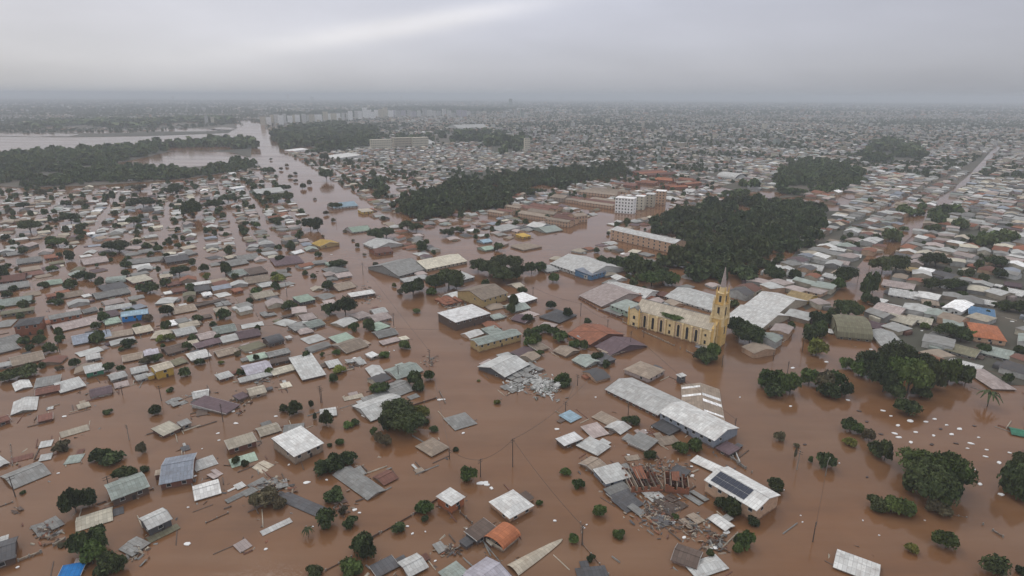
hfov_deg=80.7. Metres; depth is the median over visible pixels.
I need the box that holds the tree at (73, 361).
[68,358,80,365]
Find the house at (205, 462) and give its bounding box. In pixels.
[195,455,217,471]
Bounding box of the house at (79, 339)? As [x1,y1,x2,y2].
[71,329,111,345]
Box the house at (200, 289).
[194,284,210,294]
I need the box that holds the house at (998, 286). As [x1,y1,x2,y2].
[994,284,1008,288]
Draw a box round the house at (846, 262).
[836,259,850,265]
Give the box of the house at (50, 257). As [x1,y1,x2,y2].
[43,254,62,260]
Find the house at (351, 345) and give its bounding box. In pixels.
[331,338,370,353]
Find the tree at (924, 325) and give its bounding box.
[919,322,930,328]
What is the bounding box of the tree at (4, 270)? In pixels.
[0,265,9,275]
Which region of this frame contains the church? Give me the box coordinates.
[627,267,729,346]
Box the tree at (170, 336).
[163,333,174,339]
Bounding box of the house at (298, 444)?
[271,425,323,464]
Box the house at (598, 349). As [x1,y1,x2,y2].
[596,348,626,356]
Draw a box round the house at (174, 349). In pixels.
[159,343,187,355]
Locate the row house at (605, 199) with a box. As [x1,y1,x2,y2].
[593,197,614,201]
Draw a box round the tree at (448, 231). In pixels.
[441,229,454,235]
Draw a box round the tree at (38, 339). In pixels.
[31,334,46,343]
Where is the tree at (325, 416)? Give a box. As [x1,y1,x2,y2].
[318,409,333,424]
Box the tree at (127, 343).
[119,338,137,348]
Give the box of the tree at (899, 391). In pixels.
[882,384,906,397]
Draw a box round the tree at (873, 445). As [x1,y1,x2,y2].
[867,440,883,457]
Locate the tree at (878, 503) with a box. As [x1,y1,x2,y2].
[866,494,887,512]
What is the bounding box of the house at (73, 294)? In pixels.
[61,290,83,299]
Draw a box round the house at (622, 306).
[610,299,638,317]
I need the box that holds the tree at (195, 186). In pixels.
[192,184,198,189]
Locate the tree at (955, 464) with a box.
[927,450,979,486]
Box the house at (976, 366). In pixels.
[949,358,983,368]
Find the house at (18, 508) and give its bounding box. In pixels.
[11,506,23,513]
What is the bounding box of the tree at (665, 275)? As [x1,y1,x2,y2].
[657,269,671,283]
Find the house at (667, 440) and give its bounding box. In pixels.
[654,432,679,445]
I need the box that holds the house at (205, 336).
[196,331,216,340]
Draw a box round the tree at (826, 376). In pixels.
[814,369,834,386]
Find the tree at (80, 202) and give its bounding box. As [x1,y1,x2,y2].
[73,199,88,204]
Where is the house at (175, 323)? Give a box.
[168,319,177,326]
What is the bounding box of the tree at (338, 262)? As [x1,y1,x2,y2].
[328,259,347,266]
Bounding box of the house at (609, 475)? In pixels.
[592,462,632,487]
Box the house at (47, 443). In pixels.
[38,439,53,448]
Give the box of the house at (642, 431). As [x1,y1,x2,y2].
[634,429,647,433]
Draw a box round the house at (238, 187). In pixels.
[229,186,245,189]
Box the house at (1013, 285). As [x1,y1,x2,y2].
[1004,281,1022,288]
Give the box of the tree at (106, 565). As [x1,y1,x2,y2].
[92,549,128,575]
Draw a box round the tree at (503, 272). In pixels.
[488,266,516,280]
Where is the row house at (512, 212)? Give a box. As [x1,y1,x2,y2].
[497,208,515,215]
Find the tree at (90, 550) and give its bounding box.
[79,539,107,563]
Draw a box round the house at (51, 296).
[45,293,55,299]
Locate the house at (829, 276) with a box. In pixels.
[822,272,836,280]
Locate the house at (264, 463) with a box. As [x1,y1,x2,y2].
[252,460,273,472]
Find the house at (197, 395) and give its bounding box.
[191,390,208,398]
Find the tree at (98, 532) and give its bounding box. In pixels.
[86,523,108,545]
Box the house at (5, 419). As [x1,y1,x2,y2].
[0,415,10,425]
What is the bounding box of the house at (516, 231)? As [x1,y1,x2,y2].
[511,229,523,235]
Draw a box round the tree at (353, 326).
[348,322,358,331]
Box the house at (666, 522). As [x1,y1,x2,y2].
[650,513,671,527]
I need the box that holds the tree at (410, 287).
[400,281,423,294]
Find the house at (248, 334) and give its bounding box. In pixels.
[235,328,260,340]
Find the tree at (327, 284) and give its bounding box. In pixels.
[321,280,333,288]
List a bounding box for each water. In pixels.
[0,96,1023,575]
[0,133,77,136]
[68,130,137,133]
[138,129,219,131]
[168,146,238,150]
[211,127,233,130]
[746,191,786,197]
[804,198,823,202]
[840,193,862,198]
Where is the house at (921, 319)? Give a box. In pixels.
[907,314,937,326]
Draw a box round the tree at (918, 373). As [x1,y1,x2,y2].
[888,354,936,393]
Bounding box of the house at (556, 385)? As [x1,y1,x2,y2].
[548,380,561,388]
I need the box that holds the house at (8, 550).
[0,534,17,568]
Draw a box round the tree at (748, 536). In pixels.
[737,529,755,550]
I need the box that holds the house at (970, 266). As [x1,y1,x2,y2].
[967,264,977,269]
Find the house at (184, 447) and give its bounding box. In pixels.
[180,443,189,451]
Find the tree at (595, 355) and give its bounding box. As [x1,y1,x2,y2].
[591,352,603,358]
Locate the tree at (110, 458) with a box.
[98,450,126,466]
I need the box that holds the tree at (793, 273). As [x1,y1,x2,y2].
[788,268,801,277]
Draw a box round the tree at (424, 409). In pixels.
[413,405,429,416]
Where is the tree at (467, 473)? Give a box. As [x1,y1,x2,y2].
[460,465,477,481]
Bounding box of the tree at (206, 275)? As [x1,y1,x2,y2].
[202,272,210,278]
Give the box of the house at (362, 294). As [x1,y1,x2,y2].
[347,289,374,298]
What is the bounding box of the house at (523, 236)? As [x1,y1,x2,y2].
[515,233,530,238]
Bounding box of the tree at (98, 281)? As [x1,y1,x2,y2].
[94,276,104,285]
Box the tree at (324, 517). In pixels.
[315,507,337,529]
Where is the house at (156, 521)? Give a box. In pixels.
[138,507,172,535]
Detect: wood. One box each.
[0,134,259,162]
[0,154,256,186]
[17,115,235,128]
[268,120,388,153]
[269,105,516,119]
[362,175,392,197]
[389,160,630,218]
[395,127,506,141]
[477,132,530,153]
[596,253,663,280]
[636,192,828,281]
[717,177,760,196]
[771,156,867,194]
[850,135,929,161]
[881,202,927,241]
[923,203,964,229]
[950,216,1021,246]
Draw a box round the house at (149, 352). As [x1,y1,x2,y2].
[143,348,158,356]
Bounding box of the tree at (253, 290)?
[250,287,259,292]
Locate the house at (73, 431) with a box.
[59,424,89,437]
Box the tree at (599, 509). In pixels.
[592,504,606,515]
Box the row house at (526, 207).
[520,205,553,210]
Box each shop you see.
[438,304,490,330]
[470,329,521,352]
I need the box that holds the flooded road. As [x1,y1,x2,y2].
[864,146,1000,259]
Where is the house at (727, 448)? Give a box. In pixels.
[715,441,742,456]
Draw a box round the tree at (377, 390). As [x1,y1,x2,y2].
[369,382,382,391]
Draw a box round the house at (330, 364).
[320,359,341,368]
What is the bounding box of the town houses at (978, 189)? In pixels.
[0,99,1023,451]
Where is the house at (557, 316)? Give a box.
[539,309,576,323]
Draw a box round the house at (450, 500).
[436,487,464,513]
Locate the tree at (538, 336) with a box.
[529,333,541,341]
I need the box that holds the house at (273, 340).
[262,334,284,346]
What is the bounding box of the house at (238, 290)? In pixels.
[231,287,242,293]
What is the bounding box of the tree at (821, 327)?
[812,319,828,337]
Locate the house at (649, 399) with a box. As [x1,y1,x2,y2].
[605,378,681,417]
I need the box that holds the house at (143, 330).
[132,324,153,335]
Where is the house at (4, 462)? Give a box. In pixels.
[0,456,9,467]
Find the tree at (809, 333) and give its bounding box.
[802,325,818,341]
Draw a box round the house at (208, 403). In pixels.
[190,395,239,414]
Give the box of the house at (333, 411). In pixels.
[320,407,336,416]
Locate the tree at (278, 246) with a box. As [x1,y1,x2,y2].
[274,244,281,249]
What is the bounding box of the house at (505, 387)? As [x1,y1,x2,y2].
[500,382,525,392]
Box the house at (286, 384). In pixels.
[280,380,291,388]
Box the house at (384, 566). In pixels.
[369,554,405,575]
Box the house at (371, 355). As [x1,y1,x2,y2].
[365,351,378,358]
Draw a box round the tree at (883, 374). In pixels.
[866,362,900,391]
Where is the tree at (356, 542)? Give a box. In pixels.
[348,530,373,557]
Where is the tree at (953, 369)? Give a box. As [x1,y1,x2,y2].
[938,358,963,383]
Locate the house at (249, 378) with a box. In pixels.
[237,372,272,383]
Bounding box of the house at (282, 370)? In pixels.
[271,364,295,376]
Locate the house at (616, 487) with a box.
[603,481,627,494]
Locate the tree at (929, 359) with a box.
[907,349,943,366]
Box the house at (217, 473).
[207,469,222,478]
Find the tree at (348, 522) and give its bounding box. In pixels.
[342,515,357,529]
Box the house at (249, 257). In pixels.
[233,253,258,261]
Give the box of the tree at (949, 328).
[932,322,964,337]
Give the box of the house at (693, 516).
[678,512,703,527]
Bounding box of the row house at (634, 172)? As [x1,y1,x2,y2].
[632,169,663,173]
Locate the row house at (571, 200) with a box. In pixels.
[564,197,581,203]
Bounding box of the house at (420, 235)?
[412,233,423,237]
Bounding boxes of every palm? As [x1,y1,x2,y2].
[302,526,314,536]
[976,389,1002,406]
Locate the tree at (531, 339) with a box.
[523,335,537,345]
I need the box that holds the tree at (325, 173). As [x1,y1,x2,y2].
[318,168,333,180]
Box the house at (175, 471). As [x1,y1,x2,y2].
[154,453,196,489]
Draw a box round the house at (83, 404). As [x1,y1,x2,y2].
[76,400,90,409]
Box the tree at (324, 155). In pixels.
[319,152,329,159]
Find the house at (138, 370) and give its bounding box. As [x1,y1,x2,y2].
[130,365,148,375]
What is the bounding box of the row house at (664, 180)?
[655,178,673,182]
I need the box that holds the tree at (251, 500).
[248,495,258,506]
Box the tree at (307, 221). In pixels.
[300,218,313,229]
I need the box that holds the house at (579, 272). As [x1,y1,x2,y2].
[574,267,606,280]
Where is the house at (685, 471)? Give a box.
[670,464,690,476]
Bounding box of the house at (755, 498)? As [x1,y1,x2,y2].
[704,466,780,518]
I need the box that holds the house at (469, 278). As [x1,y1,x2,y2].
[462,271,474,282]
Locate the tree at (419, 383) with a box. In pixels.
[414,379,424,388]
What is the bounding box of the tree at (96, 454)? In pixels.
[87,447,107,461]
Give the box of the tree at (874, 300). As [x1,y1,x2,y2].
[869,296,880,304]
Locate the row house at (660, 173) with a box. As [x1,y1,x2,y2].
[643,172,676,176]
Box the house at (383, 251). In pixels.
[368,246,392,255]
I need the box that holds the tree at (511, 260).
[501,255,523,266]
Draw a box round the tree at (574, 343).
[569,339,579,347]
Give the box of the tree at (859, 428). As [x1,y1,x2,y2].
[850,423,865,433]
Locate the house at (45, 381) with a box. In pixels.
[34,374,61,388]
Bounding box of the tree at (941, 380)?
[929,362,947,388]
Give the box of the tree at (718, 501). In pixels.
[713,496,724,507]
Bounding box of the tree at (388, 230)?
[380,227,394,237]
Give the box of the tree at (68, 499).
[56,487,81,512]
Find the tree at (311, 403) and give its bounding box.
[308,400,313,406]
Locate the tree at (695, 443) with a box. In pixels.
[687,437,702,451]
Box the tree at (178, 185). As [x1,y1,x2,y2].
[167,183,182,187]
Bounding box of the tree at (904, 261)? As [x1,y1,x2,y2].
[887,255,912,271]
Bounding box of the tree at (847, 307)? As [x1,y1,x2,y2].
[832,299,865,315]
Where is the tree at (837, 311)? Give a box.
[827,307,840,313]
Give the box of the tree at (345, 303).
[332,295,357,314]
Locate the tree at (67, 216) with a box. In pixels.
[57,212,81,222]
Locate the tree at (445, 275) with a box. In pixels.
[433,268,465,287]
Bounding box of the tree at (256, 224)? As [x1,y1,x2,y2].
[253,222,260,227]
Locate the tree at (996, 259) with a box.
[982,254,1009,266]
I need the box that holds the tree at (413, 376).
[407,370,422,383]
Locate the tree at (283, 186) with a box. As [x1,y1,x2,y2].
[276,184,290,188]
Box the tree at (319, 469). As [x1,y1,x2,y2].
[313,459,326,476]
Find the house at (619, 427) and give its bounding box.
[604,420,631,434]
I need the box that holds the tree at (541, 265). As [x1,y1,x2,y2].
[535,261,546,271]
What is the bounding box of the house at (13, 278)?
[0,273,31,283]
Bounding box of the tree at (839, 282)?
[831,277,846,288]
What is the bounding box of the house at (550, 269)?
[541,265,559,273]
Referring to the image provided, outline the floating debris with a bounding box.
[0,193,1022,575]
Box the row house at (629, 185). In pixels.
[623,182,640,187]
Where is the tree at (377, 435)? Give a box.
[373,431,381,440]
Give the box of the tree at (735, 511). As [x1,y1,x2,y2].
[722,504,741,515]
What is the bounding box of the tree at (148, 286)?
[142,281,159,292]
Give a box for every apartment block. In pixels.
[369,139,391,148]
[392,137,410,146]
[411,137,428,146]
[615,196,636,214]
[636,195,645,210]
[645,192,655,207]
[655,189,666,204]
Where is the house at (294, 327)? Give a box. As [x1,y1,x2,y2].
[286,321,306,332]
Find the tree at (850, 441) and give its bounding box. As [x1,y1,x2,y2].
[842,437,857,446]
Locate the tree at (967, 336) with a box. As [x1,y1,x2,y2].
[952,326,973,341]
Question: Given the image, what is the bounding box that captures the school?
[610,226,685,252]
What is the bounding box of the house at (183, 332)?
[171,326,197,337]
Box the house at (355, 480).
[332,466,384,500]
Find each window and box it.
[642,315,646,327]
[650,317,654,329]
[659,319,662,332]
[675,324,680,337]
[684,326,688,339]
[693,329,698,342]
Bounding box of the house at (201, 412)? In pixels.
[196,409,207,415]
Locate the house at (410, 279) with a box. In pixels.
[400,274,426,282]
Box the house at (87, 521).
[75,506,123,530]
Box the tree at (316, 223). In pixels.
[310,217,322,230]
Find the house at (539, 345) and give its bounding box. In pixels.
[528,341,549,350]
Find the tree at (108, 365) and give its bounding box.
[102,362,114,370]
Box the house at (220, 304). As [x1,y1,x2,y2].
[214,300,230,306]
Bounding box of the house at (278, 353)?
[266,348,290,358]
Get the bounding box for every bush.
[54,365,63,369]
[57,542,64,547]
[102,408,112,414]
[131,323,141,327]
[140,465,149,472]
[209,321,216,325]
[231,455,239,463]
[234,350,240,355]
[241,459,249,466]
[264,367,272,372]
[305,564,323,575]
[332,349,340,353]
[335,438,343,444]
[338,506,347,514]
[343,420,353,428]
[351,418,359,425]
[390,521,405,532]
[412,308,420,312]
[421,515,428,521]
[429,425,438,431]
[559,467,571,474]
[568,533,578,542]
[586,553,595,561]
[612,529,624,539]
[643,450,656,458]
[671,513,678,519]
[706,549,714,556]
[747,515,759,526]
[903,542,919,553]
[1015,565,1023,575]
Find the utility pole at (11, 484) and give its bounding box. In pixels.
[5,475,15,496]
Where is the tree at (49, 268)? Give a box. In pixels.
[45,265,58,270]
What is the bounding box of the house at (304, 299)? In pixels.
[292,294,314,305]
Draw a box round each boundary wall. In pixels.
[17,550,40,561]
[40,537,65,552]
[205,511,228,522]
[325,555,351,570]
[381,514,411,532]
[413,396,436,405]
[459,510,472,523]
[578,297,596,308]
[598,308,622,319]
[636,327,660,339]
[662,339,692,353]
[715,446,746,468]
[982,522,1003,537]
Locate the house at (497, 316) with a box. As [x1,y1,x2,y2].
[490,313,506,320]
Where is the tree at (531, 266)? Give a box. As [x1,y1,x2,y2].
[524,261,536,273]
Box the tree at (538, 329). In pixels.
[531,325,542,333]
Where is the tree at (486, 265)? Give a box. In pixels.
[477,260,500,271]
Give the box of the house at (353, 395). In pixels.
[343,391,363,400]
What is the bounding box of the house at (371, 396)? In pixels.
[356,391,388,402]
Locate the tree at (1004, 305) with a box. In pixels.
[997,300,1012,310]
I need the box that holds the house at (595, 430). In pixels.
[580,422,608,437]
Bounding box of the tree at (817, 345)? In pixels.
[808,337,829,355]
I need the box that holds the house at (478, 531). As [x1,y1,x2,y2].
[459,517,495,549]
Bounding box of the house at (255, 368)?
[240,360,272,375]
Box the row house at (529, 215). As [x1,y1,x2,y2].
[518,210,553,220]
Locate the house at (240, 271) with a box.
[226,269,247,276]
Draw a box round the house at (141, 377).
[134,373,147,382]
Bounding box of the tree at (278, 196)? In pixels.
[265,193,282,199]
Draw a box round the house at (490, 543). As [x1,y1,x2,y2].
[486,537,497,546]
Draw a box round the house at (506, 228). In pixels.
[494,224,519,232]
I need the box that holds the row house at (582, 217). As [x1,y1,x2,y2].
[568,212,587,222]
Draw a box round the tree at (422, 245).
[416,240,427,250]
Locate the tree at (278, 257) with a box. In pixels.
[274,255,284,259]
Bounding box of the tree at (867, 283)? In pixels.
[859,271,874,292]
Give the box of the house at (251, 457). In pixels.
[228,452,257,467]
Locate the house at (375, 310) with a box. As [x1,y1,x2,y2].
[370,306,387,313]
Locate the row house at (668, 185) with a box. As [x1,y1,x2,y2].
[659,184,676,188]
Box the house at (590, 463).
[578,456,605,472]
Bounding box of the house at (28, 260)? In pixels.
[16,256,41,265]
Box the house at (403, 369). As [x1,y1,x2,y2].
[383,362,423,379]
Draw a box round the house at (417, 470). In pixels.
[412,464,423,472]
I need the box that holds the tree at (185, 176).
[180,174,190,178]
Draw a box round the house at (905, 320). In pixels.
[889,313,917,326]
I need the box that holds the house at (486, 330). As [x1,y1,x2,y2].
[480,325,502,334]
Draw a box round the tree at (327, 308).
[321,302,335,314]
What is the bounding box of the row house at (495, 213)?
[488,209,507,216]
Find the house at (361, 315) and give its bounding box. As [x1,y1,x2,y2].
[349,311,370,320]
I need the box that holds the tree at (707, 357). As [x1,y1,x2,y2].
[697,351,717,364]
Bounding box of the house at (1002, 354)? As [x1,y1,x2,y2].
[980,346,1014,360]
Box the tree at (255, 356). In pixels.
[253,354,259,359]
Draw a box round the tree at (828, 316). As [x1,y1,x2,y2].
[824,310,836,323]
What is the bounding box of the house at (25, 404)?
[10,396,38,415]
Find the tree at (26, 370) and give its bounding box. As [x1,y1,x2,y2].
[17,362,38,377]
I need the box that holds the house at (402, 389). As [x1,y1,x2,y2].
[386,383,413,395]
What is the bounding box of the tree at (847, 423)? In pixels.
[840,417,857,430]
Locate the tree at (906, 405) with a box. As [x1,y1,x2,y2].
[892,397,923,415]
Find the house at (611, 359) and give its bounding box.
[597,352,615,365]
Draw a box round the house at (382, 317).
[367,312,391,322]
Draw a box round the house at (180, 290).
[171,287,187,293]
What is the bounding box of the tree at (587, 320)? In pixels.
[584,318,591,322]
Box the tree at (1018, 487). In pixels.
[1011,473,1023,501]
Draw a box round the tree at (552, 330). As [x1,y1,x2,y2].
[547,327,560,333]
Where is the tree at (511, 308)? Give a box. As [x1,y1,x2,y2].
[506,303,515,313]
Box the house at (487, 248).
[477,245,493,251]
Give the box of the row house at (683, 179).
[678,178,696,181]
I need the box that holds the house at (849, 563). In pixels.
[833,549,880,575]
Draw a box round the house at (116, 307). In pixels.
[105,303,131,310]
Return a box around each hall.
[249,187,283,195]
[448,124,488,128]
[659,401,737,448]
[717,172,747,179]
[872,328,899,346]
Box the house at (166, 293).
[163,291,171,295]
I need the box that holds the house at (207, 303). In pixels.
[195,298,226,307]
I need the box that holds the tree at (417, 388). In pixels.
[412,383,423,390]
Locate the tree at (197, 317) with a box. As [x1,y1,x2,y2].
[192,314,203,320]
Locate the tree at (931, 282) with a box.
[921,277,946,289]
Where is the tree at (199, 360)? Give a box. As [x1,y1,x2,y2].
[193,358,205,364]
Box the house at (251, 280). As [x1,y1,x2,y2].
[242,274,270,284]
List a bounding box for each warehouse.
[368,258,424,278]
[417,254,466,271]
[550,254,623,279]
[607,281,659,298]
[664,287,730,312]
[681,383,724,420]
[730,305,788,329]
[744,291,806,313]
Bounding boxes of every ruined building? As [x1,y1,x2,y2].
[622,464,662,493]
[664,470,689,494]
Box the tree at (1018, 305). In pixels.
[1012,300,1023,311]
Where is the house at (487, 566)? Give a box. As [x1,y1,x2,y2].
[462,556,511,575]
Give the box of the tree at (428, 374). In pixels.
[423,370,434,379]
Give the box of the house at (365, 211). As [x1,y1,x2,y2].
[357,208,372,214]
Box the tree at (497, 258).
[490,254,507,266]
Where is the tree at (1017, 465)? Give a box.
[1005,459,1023,475]
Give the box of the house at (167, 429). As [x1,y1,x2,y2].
[151,420,181,437]
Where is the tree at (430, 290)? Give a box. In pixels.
[426,287,436,294]
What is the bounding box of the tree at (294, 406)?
[287,400,302,415]
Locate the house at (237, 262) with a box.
[219,258,248,266]
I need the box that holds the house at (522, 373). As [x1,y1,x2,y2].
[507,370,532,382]
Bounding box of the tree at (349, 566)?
[340,556,363,575]
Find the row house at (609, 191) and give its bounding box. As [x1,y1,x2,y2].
[585,188,619,193]
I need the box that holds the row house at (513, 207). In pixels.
[504,204,522,210]
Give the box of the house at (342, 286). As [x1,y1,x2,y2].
[330,281,356,291]
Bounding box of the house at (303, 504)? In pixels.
[279,491,328,516]
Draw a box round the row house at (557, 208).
[530,203,562,211]
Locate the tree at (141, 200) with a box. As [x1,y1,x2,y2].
[127,196,156,206]
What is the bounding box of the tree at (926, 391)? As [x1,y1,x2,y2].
[910,385,932,398]
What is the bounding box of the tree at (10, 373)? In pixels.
[0,367,19,380]
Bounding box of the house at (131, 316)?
[120,308,148,322]
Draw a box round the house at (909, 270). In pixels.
[904,267,918,273]
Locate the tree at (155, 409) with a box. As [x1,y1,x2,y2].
[148,404,161,413]
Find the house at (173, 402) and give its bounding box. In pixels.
[165,397,187,406]
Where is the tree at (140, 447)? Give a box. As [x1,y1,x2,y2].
[135,441,146,452]
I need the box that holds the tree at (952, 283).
[943,278,968,289]
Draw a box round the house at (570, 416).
[556,410,581,422]
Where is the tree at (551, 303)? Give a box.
[546,300,556,307]
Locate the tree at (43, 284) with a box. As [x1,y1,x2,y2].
[36,281,49,286]
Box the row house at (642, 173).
[635,171,667,174]
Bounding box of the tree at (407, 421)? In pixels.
[385,409,426,434]
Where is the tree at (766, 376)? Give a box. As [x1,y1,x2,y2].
[757,368,779,386]
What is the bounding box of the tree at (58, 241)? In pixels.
[47,238,67,245]
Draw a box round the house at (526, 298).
[507,292,536,304]
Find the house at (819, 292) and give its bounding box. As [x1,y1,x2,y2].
[804,287,828,297]
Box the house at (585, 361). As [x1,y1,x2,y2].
[572,354,599,368]
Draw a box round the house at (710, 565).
[685,554,728,575]
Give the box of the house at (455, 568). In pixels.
[438,561,465,575]
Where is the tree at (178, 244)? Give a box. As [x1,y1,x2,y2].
[174,242,181,246]
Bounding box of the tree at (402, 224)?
[399,220,411,229]
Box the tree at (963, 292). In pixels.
[957,291,968,294]
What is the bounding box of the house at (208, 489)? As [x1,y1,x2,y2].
[192,479,221,500]
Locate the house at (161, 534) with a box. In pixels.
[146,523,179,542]
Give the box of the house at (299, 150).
[284,148,306,151]
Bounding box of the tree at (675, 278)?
[665,271,680,284]
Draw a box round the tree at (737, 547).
[732,541,743,552]
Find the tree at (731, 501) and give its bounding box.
[724,496,738,516]
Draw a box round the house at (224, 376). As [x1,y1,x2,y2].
[215,370,236,381]
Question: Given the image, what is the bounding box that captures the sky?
[0,0,1023,100]
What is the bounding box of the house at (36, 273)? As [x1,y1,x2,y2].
[18,270,44,276]
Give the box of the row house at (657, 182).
[641,180,659,184]
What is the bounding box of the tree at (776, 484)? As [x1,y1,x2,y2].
[767,477,783,493]
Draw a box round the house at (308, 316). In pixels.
[298,312,316,320]
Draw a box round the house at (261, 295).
[249,290,279,300]
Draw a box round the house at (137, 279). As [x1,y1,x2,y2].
[125,274,152,284]
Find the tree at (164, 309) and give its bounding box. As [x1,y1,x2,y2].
[158,305,173,314]
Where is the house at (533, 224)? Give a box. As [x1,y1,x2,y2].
[526,221,549,227]
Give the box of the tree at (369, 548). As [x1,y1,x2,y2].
[360,538,376,559]
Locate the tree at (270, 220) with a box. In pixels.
[268,216,284,222]
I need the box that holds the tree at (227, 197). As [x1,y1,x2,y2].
[218,194,236,202]
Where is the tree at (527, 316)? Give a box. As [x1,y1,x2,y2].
[521,313,533,319]
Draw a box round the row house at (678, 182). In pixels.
[672,180,691,184]
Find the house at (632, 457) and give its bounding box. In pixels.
[624,454,640,460]
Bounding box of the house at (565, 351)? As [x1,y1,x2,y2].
[552,345,579,357]
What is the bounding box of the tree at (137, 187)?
[131,184,146,190]
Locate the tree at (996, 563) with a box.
[977,552,1012,575]
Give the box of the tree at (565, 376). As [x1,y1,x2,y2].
[553,372,571,382]
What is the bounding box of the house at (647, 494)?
[641,489,663,501]
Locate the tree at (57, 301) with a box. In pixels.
[49,298,63,304]
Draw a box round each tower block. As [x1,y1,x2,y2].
[260,116,265,125]
[266,116,271,124]
[274,113,278,123]
[278,114,283,124]
[287,115,292,122]
[295,114,299,121]
[301,113,306,122]
[309,114,314,121]
[322,111,327,119]
[330,112,336,120]
[348,110,352,120]
[358,110,361,118]
[362,107,366,117]
[366,109,370,118]
[370,111,375,118]
[378,108,383,117]
[383,107,387,116]
[388,110,393,116]
[395,110,399,116]
[411,111,416,116]
[422,108,426,115]
[427,109,431,116]
[431,110,435,116]
[456,109,460,116]
[462,110,466,116]
[524,137,529,149]
[657,153,660,162]
[773,138,779,144]
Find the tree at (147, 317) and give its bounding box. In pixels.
[141,314,152,320]
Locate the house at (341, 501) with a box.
[332,497,347,504]
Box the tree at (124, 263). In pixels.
[119,260,131,266]
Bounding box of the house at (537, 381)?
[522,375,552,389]
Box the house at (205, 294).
[201,291,212,297]
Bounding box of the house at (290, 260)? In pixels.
[269,255,303,266]
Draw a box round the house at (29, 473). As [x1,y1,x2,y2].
[0,461,50,488]
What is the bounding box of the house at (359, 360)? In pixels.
[345,357,366,366]
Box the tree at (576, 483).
[572,478,584,489]
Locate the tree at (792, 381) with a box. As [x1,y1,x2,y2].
[781,372,801,391]
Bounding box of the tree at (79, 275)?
[74,271,88,278]
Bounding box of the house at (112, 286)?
[97,281,128,290]
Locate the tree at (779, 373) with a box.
[773,369,785,385]
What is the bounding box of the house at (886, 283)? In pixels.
[881,279,916,290]
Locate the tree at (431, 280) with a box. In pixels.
[425,274,444,289]
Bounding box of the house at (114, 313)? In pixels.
[104,309,119,317]
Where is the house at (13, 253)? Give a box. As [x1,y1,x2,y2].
[3,251,24,256]
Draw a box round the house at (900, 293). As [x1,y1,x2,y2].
[884,288,918,300]
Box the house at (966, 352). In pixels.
[944,344,984,359]
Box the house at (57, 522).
[31,516,63,537]
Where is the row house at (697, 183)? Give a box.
[681,181,701,185]
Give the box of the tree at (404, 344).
[399,340,410,348]
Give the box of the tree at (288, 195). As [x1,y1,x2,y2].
[281,192,293,198]
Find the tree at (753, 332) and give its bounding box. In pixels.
[732,320,765,343]
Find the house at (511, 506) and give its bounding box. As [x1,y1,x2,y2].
[489,490,533,522]
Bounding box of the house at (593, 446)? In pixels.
[576,436,610,455]
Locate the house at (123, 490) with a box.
[104,472,149,506]
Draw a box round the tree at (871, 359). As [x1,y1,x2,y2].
[855,350,891,369]
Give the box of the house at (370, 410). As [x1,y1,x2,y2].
[351,393,401,421]
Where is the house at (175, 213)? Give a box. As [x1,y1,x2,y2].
[170,211,180,214]
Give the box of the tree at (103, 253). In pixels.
[99,251,107,255]
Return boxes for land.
[0,96,254,136]
[0,145,254,187]
[258,97,1023,197]
[780,211,897,309]
[883,196,1023,384]
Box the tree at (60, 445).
[50,439,70,451]
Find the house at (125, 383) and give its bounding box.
[113,380,129,388]
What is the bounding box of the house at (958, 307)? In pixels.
[941,300,973,315]
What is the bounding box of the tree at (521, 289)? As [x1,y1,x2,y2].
[517,287,527,291]
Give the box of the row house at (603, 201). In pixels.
[584,198,614,203]
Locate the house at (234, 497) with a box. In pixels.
[225,485,254,502]
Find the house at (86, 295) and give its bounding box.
[81,294,91,297]
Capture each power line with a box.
[115,320,590,331]
[514,441,578,521]
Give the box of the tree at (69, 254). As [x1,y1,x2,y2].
[63,249,74,259]
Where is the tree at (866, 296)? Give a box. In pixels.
[860,290,872,301]
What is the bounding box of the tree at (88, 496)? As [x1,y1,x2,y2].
[78,487,96,505]
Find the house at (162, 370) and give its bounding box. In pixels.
[146,361,173,380]
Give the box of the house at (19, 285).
[0,280,29,291]
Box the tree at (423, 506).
[414,500,433,513]
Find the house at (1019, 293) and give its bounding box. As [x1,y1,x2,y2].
[1007,287,1023,297]
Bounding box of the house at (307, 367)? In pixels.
[289,353,325,381]
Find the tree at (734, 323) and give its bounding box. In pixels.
[727,316,748,330]
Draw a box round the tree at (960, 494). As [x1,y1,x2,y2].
[953,474,964,499]
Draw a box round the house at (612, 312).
[603,306,622,316]
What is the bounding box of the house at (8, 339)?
[0,334,20,344]
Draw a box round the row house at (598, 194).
[579,190,619,197]
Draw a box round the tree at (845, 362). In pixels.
[839,357,853,367]
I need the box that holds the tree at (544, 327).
[539,323,550,331]
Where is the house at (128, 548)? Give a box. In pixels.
[118,536,149,556]
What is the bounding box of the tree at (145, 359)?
[138,355,151,363]
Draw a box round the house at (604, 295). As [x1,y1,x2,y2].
[579,283,642,307]
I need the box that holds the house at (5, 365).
[0,361,11,369]
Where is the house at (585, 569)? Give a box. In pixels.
[575,560,608,575]
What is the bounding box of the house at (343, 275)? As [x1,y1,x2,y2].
[334,271,352,279]
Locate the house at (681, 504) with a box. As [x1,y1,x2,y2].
[654,493,688,513]
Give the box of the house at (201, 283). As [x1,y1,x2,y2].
[185,280,210,285]
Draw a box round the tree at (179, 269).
[169,265,190,274]
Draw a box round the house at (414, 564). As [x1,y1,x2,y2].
[397,553,430,575]
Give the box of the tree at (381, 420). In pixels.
[377,414,392,430]
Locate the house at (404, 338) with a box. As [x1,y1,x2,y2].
[398,336,409,340]
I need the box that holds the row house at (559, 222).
[545,217,572,227]
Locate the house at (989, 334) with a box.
[966,322,1006,345]
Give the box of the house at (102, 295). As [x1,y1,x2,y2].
[92,287,130,300]
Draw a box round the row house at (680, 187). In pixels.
[666,185,688,189]

